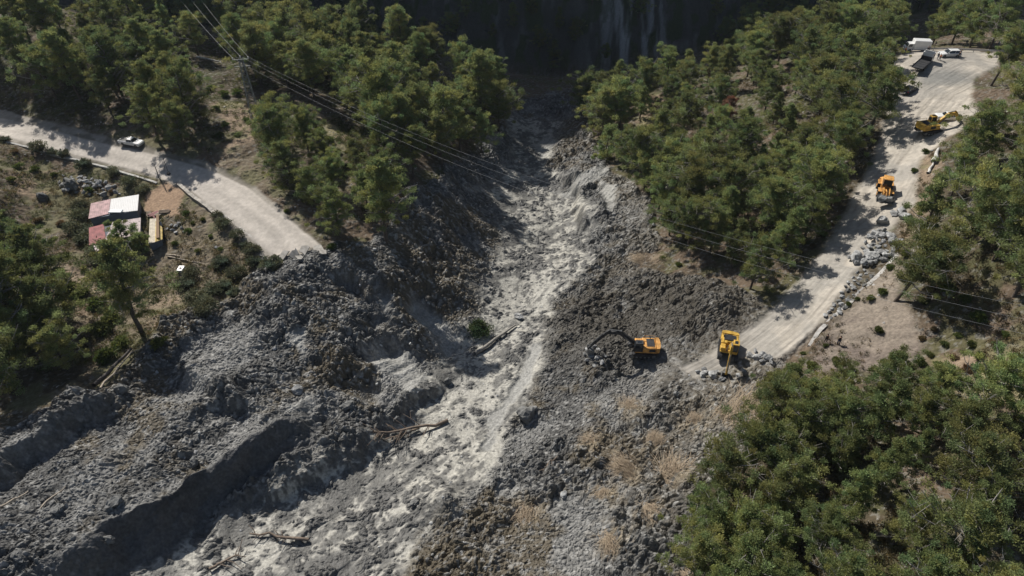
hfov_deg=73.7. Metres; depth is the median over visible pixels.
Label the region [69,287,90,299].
shrub
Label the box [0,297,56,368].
pine tree
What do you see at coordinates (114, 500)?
boulder
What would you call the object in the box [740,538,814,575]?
pine tree
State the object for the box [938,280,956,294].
shrub
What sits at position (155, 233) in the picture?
lean to
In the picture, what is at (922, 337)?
shrub
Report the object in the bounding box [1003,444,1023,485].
pine tree
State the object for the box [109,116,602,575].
mud flow
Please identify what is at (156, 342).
shrub
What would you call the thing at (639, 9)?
pine tree
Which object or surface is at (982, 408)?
pine tree
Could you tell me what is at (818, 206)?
pine tree
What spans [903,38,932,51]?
box van
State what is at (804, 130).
pine tree
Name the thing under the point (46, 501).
fallen log
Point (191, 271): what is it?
shrub
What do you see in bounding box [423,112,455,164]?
pine tree
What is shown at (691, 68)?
pine tree
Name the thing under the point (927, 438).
pine tree
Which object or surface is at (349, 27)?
pine tree
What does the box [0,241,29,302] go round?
pine tree
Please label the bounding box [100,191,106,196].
boulder
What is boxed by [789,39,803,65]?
pine tree
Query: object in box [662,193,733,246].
pine tree
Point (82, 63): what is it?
pine tree
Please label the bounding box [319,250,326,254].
broken slab
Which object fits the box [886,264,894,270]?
shrub
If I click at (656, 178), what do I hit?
pine tree
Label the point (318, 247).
broken slab
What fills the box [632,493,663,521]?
dry grass tuft
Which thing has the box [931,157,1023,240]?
pine tree
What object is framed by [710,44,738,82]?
pine tree
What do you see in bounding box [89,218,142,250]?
shed
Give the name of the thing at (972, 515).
pine tree
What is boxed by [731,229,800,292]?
pine tree
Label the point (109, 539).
boulder
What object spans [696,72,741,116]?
pine tree
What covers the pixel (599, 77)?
pine tree
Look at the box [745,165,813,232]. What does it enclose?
pine tree
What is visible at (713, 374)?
boulder
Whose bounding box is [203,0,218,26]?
pine tree
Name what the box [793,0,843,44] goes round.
pine tree
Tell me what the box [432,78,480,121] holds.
pine tree
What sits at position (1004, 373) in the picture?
pine tree
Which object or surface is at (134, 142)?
pickup truck
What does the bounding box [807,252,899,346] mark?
wall
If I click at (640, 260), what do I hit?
dry grass tuft
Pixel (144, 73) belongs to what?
pine tree
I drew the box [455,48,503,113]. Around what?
pine tree
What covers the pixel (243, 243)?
shrub
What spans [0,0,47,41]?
pine tree
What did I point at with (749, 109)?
pine tree
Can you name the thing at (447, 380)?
boulder
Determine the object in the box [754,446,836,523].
pine tree
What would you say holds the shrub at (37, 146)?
on the ground at (632, 38)
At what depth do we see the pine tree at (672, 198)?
134.28 m
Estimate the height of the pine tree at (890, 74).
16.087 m
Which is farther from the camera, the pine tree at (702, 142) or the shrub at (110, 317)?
the pine tree at (702, 142)
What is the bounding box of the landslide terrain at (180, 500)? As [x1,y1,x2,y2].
[0,88,785,575]
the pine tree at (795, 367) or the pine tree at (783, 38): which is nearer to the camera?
the pine tree at (795, 367)
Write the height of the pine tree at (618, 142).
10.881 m
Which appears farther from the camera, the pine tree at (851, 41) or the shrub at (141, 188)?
the pine tree at (851, 41)
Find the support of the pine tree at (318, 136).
on the ground at (632, 38)
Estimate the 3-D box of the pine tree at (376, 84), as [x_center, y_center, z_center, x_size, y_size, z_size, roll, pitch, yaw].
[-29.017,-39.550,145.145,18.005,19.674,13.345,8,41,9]
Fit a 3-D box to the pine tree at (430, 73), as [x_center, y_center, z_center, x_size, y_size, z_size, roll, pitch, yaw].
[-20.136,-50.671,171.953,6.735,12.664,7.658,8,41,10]
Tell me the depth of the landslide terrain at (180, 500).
97.95 m
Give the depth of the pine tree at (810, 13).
199.56 m
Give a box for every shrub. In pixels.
[0,136,12,143]
[5,176,16,181]
[12,162,24,169]
[26,139,47,153]
[29,165,40,171]
[32,217,44,222]
[45,146,57,155]
[55,148,69,158]
[55,220,65,226]
[60,219,86,235]
[64,206,91,226]
[64,280,76,293]
[68,198,89,210]
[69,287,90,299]
[71,224,92,245]
[73,157,92,169]
[82,235,98,257]
[83,186,93,192]
[85,296,106,311]
[87,252,98,266]
[87,318,114,338]
[91,344,122,365]
[99,308,120,323]
[103,165,120,176]
[109,333,128,348]
[118,174,136,190]
[134,183,151,194]
[150,335,170,351]
[170,240,179,245]
[172,274,198,293]
[177,285,210,308]
[181,264,199,278]
[182,210,189,215]
[183,228,192,233]
[188,293,219,318]
[202,279,222,295]
[205,84,214,90]
[210,209,223,217]
[210,253,230,268]
[213,216,233,231]
[214,132,224,137]
[216,278,234,293]
[217,89,228,96]
[221,121,228,126]
[223,263,248,281]
[225,286,239,297]
[227,228,244,240]
[231,88,241,94]
[240,239,250,249]
[241,241,263,255]
[244,254,260,267]
[257,254,283,270]
[326,242,337,250]
[806,359,818,370]
[832,356,847,366]
[866,294,875,300]
[874,325,884,333]
[877,287,887,295]
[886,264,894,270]
[900,249,913,257]
[912,357,927,365]
[917,298,929,304]
[917,335,926,340]
[922,148,929,153]
[925,350,934,357]
[930,326,937,332]
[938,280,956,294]
[939,340,950,347]
[949,353,959,360]
[952,332,962,338]
[956,294,975,304]
[960,364,973,374]
[965,340,977,348]
[968,310,989,324]
[973,351,985,359]
[992,342,1003,349]
[1000,330,1009,337]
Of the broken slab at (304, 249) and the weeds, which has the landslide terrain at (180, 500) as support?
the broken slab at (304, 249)
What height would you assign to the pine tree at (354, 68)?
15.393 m
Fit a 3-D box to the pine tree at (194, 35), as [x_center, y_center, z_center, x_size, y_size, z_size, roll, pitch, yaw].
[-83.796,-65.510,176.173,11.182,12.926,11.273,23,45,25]
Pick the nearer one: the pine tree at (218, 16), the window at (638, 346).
the window at (638, 346)
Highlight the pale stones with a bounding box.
[54,94,755,574]
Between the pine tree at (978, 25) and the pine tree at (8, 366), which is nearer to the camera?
the pine tree at (8, 366)
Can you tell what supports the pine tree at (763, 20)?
on the ground at (632, 38)
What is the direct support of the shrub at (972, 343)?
on the ground at (632, 38)
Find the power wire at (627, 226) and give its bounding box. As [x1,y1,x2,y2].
[233,58,1022,333]
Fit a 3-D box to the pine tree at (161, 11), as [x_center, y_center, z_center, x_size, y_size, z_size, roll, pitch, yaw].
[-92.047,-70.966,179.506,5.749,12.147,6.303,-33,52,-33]
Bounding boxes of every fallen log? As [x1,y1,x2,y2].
[0,491,28,507]
[40,486,65,508]
[92,348,131,386]
[99,349,137,388]
[167,256,203,263]
[196,56,220,62]
[209,537,245,570]
[249,525,308,543]
[362,412,447,445]
[379,428,418,443]
[473,323,520,354]
[539,456,557,470]
[926,160,933,173]
[931,147,939,162]
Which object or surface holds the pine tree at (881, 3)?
on the ground at (632, 38)
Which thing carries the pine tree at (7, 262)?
on the ground at (632, 38)
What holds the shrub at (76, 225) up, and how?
on the ground at (632, 38)
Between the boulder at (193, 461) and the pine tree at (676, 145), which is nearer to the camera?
the boulder at (193, 461)
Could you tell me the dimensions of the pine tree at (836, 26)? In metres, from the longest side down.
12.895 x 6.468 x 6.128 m
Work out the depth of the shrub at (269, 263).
114.52 m
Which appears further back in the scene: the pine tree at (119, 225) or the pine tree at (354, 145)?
the pine tree at (354, 145)
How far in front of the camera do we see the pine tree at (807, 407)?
83.41 m
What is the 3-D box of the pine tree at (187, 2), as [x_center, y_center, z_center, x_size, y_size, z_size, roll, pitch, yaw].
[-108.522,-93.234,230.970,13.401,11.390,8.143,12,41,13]
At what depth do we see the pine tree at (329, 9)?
182.16 m
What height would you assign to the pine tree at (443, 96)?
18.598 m
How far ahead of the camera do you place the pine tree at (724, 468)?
80.14 m
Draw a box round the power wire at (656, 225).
[246,59,1020,318]
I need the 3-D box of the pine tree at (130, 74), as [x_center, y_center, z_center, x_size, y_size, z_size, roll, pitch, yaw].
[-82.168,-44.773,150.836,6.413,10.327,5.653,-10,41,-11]
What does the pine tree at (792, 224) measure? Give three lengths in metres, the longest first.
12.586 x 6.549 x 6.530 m
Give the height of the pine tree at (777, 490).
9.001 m
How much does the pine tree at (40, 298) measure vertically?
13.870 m
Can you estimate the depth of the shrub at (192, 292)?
109.33 m
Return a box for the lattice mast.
[232,55,257,128]
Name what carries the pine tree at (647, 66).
on the ground at (632, 38)
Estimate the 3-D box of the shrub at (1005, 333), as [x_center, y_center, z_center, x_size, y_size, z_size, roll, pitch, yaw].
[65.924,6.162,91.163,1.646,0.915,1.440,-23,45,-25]
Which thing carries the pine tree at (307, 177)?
on the ground at (632, 38)
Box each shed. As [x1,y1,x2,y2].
[88,195,141,225]
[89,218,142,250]
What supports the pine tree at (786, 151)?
on the ground at (632, 38)
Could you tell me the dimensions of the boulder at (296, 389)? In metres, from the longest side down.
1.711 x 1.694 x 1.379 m
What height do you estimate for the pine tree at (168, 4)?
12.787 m
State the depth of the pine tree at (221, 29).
169.67 m
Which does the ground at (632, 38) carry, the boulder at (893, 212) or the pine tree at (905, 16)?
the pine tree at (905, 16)
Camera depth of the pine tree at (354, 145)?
133.23 m
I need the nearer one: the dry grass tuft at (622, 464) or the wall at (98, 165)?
the dry grass tuft at (622, 464)
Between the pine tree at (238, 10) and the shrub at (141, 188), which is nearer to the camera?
the shrub at (141, 188)
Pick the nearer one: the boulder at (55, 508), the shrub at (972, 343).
the boulder at (55, 508)
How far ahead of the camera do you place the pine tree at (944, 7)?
189.01 m
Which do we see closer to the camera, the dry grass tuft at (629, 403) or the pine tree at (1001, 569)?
the pine tree at (1001, 569)
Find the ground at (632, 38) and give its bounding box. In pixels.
[0,0,1023,575]
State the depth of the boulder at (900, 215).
119.76 m
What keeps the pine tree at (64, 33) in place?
on the ground at (632, 38)
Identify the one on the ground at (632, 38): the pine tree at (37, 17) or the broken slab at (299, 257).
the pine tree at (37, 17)
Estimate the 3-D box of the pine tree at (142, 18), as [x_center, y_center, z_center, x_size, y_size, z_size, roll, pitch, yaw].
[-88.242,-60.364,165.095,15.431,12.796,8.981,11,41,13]
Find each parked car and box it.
[902,85,918,94]
[938,49,961,57]
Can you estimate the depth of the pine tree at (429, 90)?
160.97 m
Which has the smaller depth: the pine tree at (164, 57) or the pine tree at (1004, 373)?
the pine tree at (1004, 373)
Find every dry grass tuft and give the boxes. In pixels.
[509,501,540,524]
[577,429,604,446]
[586,484,611,500]
[593,526,623,561]
[606,449,638,482]
[619,394,643,408]
[628,249,647,266]
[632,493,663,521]
[639,425,668,446]
[646,443,698,486]
[649,253,666,264]
[676,568,706,575]
[685,409,701,423]
[703,379,776,429]
[712,404,734,420]
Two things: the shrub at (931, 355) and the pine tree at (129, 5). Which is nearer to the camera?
the shrub at (931, 355)
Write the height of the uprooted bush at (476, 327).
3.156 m
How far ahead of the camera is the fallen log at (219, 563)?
80.00 m
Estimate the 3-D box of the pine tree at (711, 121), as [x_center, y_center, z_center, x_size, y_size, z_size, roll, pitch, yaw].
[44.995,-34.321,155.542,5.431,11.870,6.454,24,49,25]
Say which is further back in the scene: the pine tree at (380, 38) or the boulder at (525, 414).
the pine tree at (380, 38)
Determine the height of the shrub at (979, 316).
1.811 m
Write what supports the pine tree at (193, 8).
on the ground at (632, 38)
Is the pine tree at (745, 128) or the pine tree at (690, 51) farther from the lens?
the pine tree at (690, 51)
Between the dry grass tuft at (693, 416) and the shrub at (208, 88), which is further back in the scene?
the shrub at (208, 88)
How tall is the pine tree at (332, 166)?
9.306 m
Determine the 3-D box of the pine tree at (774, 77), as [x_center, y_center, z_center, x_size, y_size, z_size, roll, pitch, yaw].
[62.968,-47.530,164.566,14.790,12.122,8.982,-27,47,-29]
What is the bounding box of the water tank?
[176,266,184,272]
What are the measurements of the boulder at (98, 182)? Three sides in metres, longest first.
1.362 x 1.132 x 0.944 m
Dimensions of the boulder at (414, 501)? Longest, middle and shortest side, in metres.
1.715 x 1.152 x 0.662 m
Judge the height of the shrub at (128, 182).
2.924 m
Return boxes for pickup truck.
[118,136,144,147]
[934,111,960,119]
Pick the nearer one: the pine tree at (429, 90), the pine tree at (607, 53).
the pine tree at (429, 90)
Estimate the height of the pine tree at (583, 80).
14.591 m
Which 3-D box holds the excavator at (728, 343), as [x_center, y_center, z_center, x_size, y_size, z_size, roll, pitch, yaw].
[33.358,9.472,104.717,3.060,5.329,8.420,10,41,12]
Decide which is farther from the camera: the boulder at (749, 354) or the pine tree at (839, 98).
the pine tree at (839, 98)
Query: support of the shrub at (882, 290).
on the ground at (632, 38)
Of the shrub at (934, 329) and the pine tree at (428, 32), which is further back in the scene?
the pine tree at (428, 32)
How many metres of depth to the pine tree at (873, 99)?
146.20 m
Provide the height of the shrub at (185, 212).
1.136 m
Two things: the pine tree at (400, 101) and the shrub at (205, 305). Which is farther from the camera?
the pine tree at (400, 101)
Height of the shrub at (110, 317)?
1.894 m
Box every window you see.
[633,341,642,348]
[733,341,738,352]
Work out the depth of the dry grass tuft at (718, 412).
96.41 m
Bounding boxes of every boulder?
[10,549,22,562]
[36,192,48,201]
[49,503,62,513]
[63,177,78,190]
[95,179,101,184]
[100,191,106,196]
[103,535,114,544]
[104,184,111,189]
[105,494,122,508]
[113,384,128,394]
[155,443,166,452]
[190,456,197,466]
[291,384,302,394]
[339,400,354,410]
[393,416,399,423]
[409,498,418,505]
[444,377,451,384]
[514,313,523,319]
[516,406,536,423]
[560,490,566,498]
[700,371,705,377]
[708,370,717,378]
[746,351,753,358]
[752,354,761,360]
[763,354,772,360]
[851,250,862,264]
[860,258,867,265]
[864,251,879,259]
[876,215,888,223]
[878,195,887,201]
[879,232,885,238]
[879,257,888,261]
[882,252,888,257]
[885,197,892,202]
[890,210,898,215]
[897,206,906,212]
[898,212,912,218]
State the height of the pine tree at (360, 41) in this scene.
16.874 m
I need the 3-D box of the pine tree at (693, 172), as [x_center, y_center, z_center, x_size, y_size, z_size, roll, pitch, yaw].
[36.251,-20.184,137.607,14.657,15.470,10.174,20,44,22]
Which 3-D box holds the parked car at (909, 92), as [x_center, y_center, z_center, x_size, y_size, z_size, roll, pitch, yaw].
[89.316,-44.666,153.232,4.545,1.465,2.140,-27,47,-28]
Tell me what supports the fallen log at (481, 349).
on the mud flow
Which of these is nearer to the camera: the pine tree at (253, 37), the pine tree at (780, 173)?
the pine tree at (780, 173)
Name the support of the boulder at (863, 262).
on the ground at (632, 38)
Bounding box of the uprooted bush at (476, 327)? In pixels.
[466,317,493,340]
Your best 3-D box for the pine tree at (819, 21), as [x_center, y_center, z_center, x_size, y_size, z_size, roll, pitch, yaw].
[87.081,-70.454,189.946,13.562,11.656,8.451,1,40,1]
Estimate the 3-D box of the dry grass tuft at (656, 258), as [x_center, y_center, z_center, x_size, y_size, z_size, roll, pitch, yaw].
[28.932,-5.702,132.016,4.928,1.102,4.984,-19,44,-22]
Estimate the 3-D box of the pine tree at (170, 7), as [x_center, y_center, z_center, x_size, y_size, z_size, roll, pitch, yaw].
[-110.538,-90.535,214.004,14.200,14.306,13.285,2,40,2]
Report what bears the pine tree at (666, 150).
on the ground at (632, 38)
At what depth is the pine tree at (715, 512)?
76.52 m
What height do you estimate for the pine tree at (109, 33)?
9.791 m
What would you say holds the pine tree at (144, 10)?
on the ground at (632, 38)
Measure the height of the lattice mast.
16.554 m
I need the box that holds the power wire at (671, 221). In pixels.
[249,57,1021,305]
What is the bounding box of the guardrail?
[930,48,1003,51]
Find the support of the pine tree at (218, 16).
on the ground at (632, 38)
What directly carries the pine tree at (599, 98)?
on the ground at (632, 38)
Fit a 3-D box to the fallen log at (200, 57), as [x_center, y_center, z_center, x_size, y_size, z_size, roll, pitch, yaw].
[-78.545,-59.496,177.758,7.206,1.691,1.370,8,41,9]
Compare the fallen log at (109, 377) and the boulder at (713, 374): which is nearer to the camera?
the fallen log at (109, 377)
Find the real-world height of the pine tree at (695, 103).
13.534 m
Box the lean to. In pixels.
[148,214,162,249]
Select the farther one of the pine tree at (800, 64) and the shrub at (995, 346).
the pine tree at (800, 64)
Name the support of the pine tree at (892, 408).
on the ground at (632, 38)
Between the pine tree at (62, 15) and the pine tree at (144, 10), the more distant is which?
the pine tree at (144, 10)
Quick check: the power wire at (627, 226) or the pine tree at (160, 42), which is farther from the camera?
the pine tree at (160, 42)
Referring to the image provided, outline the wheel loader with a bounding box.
[876,175,894,204]
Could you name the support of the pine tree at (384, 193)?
on the landslide terrain at (180, 500)
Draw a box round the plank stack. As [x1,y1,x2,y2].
[159,209,170,213]
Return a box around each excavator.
[586,329,660,358]
[717,330,739,377]
[914,110,959,136]
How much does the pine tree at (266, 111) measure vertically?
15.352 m
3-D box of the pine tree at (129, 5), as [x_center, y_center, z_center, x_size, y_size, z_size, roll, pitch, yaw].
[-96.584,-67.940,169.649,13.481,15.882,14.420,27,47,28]
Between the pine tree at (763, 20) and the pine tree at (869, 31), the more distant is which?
the pine tree at (763, 20)
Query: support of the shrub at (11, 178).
on the ground at (632, 38)
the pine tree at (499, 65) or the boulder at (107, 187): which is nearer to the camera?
the boulder at (107, 187)
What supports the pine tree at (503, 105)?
on the landslide terrain at (180, 500)
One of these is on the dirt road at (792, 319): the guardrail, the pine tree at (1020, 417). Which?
the guardrail
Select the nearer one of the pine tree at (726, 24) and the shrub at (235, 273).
the shrub at (235, 273)
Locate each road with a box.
[0,110,319,257]
[679,49,998,377]
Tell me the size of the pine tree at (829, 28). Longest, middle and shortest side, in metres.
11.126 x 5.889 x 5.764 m
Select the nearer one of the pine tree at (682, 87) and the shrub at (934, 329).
the shrub at (934, 329)
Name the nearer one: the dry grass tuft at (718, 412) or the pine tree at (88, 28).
the dry grass tuft at (718, 412)
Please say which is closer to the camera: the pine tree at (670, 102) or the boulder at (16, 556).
the boulder at (16, 556)
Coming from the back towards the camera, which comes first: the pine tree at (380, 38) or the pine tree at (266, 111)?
the pine tree at (380, 38)
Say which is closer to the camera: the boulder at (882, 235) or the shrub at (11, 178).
the boulder at (882, 235)
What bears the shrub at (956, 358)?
on the ground at (632, 38)
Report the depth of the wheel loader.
125.62 m
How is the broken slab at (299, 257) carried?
on the landslide terrain at (180, 500)
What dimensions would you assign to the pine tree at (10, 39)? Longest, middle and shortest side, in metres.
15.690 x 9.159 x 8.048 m
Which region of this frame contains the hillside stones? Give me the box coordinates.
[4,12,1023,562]
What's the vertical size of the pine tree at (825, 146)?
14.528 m
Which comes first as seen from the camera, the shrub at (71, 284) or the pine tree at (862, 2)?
the shrub at (71, 284)
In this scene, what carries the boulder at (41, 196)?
on the ground at (632, 38)
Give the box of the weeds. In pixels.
[0,13,378,375]
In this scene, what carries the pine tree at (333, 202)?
on the ground at (632, 38)
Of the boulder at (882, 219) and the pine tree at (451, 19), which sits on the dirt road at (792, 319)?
the boulder at (882, 219)
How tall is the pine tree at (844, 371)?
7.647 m
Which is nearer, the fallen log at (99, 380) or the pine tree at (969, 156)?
the fallen log at (99, 380)
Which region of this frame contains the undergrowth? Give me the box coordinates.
[0,54,1023,575]
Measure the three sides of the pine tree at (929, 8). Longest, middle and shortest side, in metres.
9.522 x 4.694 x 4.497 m
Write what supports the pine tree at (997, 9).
on the ground at (632, 38)
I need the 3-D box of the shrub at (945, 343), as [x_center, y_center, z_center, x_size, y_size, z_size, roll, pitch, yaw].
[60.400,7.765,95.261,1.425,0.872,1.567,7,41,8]
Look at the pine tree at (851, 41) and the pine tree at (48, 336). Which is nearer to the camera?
the pine tree at (48, 336)
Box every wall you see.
[4,141,157,184]
[176,182,218,218]
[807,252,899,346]
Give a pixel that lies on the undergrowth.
(830, 474)
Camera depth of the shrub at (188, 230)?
123.31 m
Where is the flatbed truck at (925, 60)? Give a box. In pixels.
[911,49,935,69]
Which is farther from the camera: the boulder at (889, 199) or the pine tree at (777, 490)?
the boulder at (889, 199)
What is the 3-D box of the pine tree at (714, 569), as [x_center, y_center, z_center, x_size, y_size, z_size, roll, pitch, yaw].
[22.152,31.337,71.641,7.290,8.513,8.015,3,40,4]
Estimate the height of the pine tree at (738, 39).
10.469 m
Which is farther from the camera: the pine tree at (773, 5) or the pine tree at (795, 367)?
the pine tree at (773, 5)
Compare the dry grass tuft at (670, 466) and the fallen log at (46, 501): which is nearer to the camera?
the fallen log at (46, 501)
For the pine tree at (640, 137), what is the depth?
151.82 m
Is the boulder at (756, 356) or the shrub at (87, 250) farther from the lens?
the shrub at (87, 250)
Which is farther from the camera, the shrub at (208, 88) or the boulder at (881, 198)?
the shrub at (208, 88)
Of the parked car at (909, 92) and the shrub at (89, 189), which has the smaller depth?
the shrub at (89, 189)
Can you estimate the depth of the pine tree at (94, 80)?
146.87 m
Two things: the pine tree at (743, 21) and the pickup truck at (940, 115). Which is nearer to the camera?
the pickup truck at (940, 115)
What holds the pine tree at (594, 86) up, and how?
on the ground at (632, 38)
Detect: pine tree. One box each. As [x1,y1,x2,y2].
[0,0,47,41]
[0,14,31,82]
[0,209,14,235]
[0,219,16,240]
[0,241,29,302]
[0,250,48,337]
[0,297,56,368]
[0,323,35,395]
[2,220,88,304]
[2,265,40,320]
[4,42,70,100]
[7,261,87,345]
[10,307,93,371]
[11,0,72,38]
[29,0,71,28]
[32,25,86,101]
[43,25,82,63]
[64,0,111,21]
[66,49,99,86]
[67,234,180,332]
[69,21,158,99]
[70,12,93,37]
[75,0,123,33]
[76,23,115,76]
[81,69,129,113]
[90,0,147,32]
[101,27,124,55]
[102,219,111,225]
[104,219,138,251]
[111,12,168,60]
[114,82,169,141]
[117,33,146,67]
[121,67,152,88]
[122,58,167,110]
[123,16,155,72]
[125,0,154,15]
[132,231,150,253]
[140,0,165,15]
[146,27,189,65]
[148,55,224,125]
[148,94,197,148]
[151,0,175,35]
[151,50,177,93]
[153,0,175,16]
[162,0,176,20]
[164,10,208,54]
[171,0,186,18]
[173,56,205,110]
[176,0,207,20]
[180,0,212,24]
[195,0,206,13]
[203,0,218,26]
[211,0,269,21]
[211,12,271,68]
[212,3,231,20]
[213,13,227,42]
[216,12,249,75]
[219,19,284,86]
[233,5,268,50]
[234,89,305,158]
[246,0,299,42]
[250,40,297,87]
[252,136,305,191]
[260,14,300,72]
[277,35,334,92]
[278,7,337,70]
[281,102,325,152]
[283,36,329,101]
[286,0,315,23]
[290,160,338,206]
[292,125,339,167]
[302,28,342,80]
[303,183,353,235]
[312,145,347,185]
[313,43,366,94]
[314,3,365,33]
[321,20,342,59]
[328,0,338,5]
[329,61,373,123]
[332,16,364,61]
[335,53,416,140]
[340,0,377,39]
[340,30,382,79]
[342,132,377,172]
[344,163,384,211]
[349,142,411,188]
[352,92,424,157]
[352,154,417,243]
[365,29,389,54]
[366,16,379,35]
[373,44,385,59]
[374,8,381,19]
[378,40,428,109]
[378,44,426,80]
[382,2,416,48]
[382,87,422,144]
[392,71,439,129]
[394,123,430,177]
[403,31,435,81]
[405,22,446,67]
[406,80,473,152]
[417,16,427,31]
[417,83,436,120]
[420,61,446,88]
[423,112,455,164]
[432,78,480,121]
[436,12,459,37]
[443,34,494,83]
[444,105,477,150]
[448,63,471,105]
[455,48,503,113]
[462,111,505,152]
[473,78,527,131]
[490,55,517,94]
[547,39,563,72]
[550,64,603,116]
[574,82,627,135]
[575,78,609,127]
[588,68,627,107]
[591,72,649,130]
[591,123,622,159]
[601,43,611,57]
[601,128,634,164]
[608,59,627,79]
[614,122,673,178]
[619,148,657,191]
[620,55,665,98]
[627,0,656,17]
[631,73,665,92]
[633,85,651,118]
[637,136,695,173]
[638,154,689,217]
[644,191,693,235]
[648,95,680,122]
[649,102,690,148]
[649,145,672,192]
[654,514,730,575]
[655,41,679,81]
[655,70,692,107]
[657,476,735,550]
[661,150,725,209]
[662,127,693,164]
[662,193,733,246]
[671,87,713,132]
[671,128,742,175]
[672,55,714,95]
[672,82,700,103]
[676,48,698,82]
[676,197,746,254]
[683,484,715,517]
[686,429,771,499]
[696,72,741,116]
[697,41,732,82]
[697,516,809,575]
[698,103,735,144]
[698,113,720,145]
[701,552,746,575]
[703,150,765,212]
[709,142,752,192]
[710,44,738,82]
[710,185,744,233]
[713,15,736,43]
[714,565,751,575]
[716,95,739,117]
[717,38,729,63]
[719,108,774,163]
[719,398,799,485]
[722,477,785,558]
[723,216,751,268]
[727,7,765,54]
[728,31,746,62]
[729,106,758,148]
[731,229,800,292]
[733,20,776,76]
[737,0,766,29]
[737,47,779,83]
[740,368,800,421]
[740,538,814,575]
[742,459,814,539]
[743,151,792,187]
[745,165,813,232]
[746,58,780,88]
[748,65,791,112]
[749,357,836,399]
[750,419,835,482]
[752,12,778,56]
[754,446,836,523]
[758,0,796,15]
[758,6,816,61]
[759,168,792,201]
[759,496,802,560]
[763,384,850,464]
[765,91,784,124]
[765,131,784,158]
[766,369,837,439]
[769,137,810,176]
[769,205,807,261]
[770,102,800,146]
[772,183,840,239]
[774,23,832,80]
[780,115,834,159]
[782,498,862,565]
[785,66,852,123]
[785,133,857,199]
[787,5,820,43]
[787,54,811,94]
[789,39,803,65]
[789,48,854,104]
[789,146,854,209]
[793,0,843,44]
[795,1,810,41]
[802,410,871,471]
[803,14,836,36]
[804,534,886,575]
[809,69,869,133]
[810,351,869,393]
[813,371,867,419]
[815,22,842,54]
[816,378,889,457]
[819,22,832,51]
[821,110,876,165]
[826,467,878,522]
[827,24,881,79]
[827,101,870,144]
[830,1,881,35]
[832,40,895,94]
[833,0,869,37]
[838,61,921,130]
[847,343,933,396]
[851,46,893,79]
[854,8,905,45]
[856,21,896,51]
[857,0,911,13]
[857,79,901,108]
[860,380,888,421]
[862,0,901,26]
[864,434,925,500]
[865,0,918,37]
[866,377,920,442]
[870,490,954,562]
[871,13,917,44]
[878,531,970,575]
[879,36,912,64]
[888,214,983,302]
[894,475,1023,575]
[901,173,953,239]
[903,378,958,443]
[905,416,1023,528]
[908,427,935,468]
[912,381,1023,460]
[913,351,982,407]
[925,0,964,44]
[927,0,940,13]
[929,455,1023,529]
[930,99,1023,161]
[930,140,993,196]
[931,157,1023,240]
[936,0,978,44]
[938,340,1023,423]
[949,0,1003,47]
[949,545,1023,575]
[967,0,1023,48]
[970,97,1016,137]
[971,174,1023,260]
[983,432,1009,468]
[984,114,1023,189]
[985,19,1023,85]
[991,217,1023,297]
[994,54,1023,124]
[996,104,1023,126]
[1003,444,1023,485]
[1014,390,1023,405]
[1015,399,1023,447]
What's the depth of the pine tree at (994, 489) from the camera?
67.53 m
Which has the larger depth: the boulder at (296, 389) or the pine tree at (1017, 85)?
the pine tree at (1017, 85)
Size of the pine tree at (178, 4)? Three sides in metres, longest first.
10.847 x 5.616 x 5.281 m
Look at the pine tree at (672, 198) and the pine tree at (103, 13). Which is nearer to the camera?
the pine tree at (672, 198)
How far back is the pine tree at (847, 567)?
66.81 m
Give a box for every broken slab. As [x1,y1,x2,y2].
[279,250,289,258]
[289,248,299,257]
[294,255,302,259]
[299,245,309,254]
[313,245,323,251]
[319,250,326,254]
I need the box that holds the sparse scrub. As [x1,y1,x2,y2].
[811,259,926,376]
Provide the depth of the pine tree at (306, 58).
155.74 m
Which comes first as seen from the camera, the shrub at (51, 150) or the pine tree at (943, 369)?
the pine tree at (943, 369)
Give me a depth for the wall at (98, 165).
139.75 m
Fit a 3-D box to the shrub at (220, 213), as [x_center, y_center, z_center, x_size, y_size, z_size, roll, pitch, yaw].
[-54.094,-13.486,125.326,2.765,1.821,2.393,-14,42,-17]
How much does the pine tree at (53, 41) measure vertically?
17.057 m
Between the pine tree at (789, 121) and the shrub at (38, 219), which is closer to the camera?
the shrub at (38, 219)
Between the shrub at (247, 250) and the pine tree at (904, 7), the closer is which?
the shrub at (247, 250)
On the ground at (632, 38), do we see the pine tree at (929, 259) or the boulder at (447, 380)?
the pine tree at (929, 259)
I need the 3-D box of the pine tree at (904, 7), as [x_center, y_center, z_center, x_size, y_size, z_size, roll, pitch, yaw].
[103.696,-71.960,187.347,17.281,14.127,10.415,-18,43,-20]
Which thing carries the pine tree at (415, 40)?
on the ground at (632, 38)
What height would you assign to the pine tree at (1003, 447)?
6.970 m
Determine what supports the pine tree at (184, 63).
on the ground at (632, 38)
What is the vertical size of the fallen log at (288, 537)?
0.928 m
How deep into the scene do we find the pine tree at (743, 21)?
204.67 m
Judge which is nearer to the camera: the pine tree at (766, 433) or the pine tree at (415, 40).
the pine tree at (766, 433)
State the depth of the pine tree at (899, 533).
69.18 m
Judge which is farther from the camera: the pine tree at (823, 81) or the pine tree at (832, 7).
the pine tree at (832, 7)
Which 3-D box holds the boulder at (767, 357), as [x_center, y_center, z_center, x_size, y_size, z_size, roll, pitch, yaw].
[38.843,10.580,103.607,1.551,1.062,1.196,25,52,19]
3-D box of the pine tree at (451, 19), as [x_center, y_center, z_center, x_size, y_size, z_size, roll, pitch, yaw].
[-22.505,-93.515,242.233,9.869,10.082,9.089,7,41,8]
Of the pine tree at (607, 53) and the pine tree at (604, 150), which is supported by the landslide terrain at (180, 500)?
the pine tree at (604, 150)
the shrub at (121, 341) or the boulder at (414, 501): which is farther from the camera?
the shrub at (121, 341)

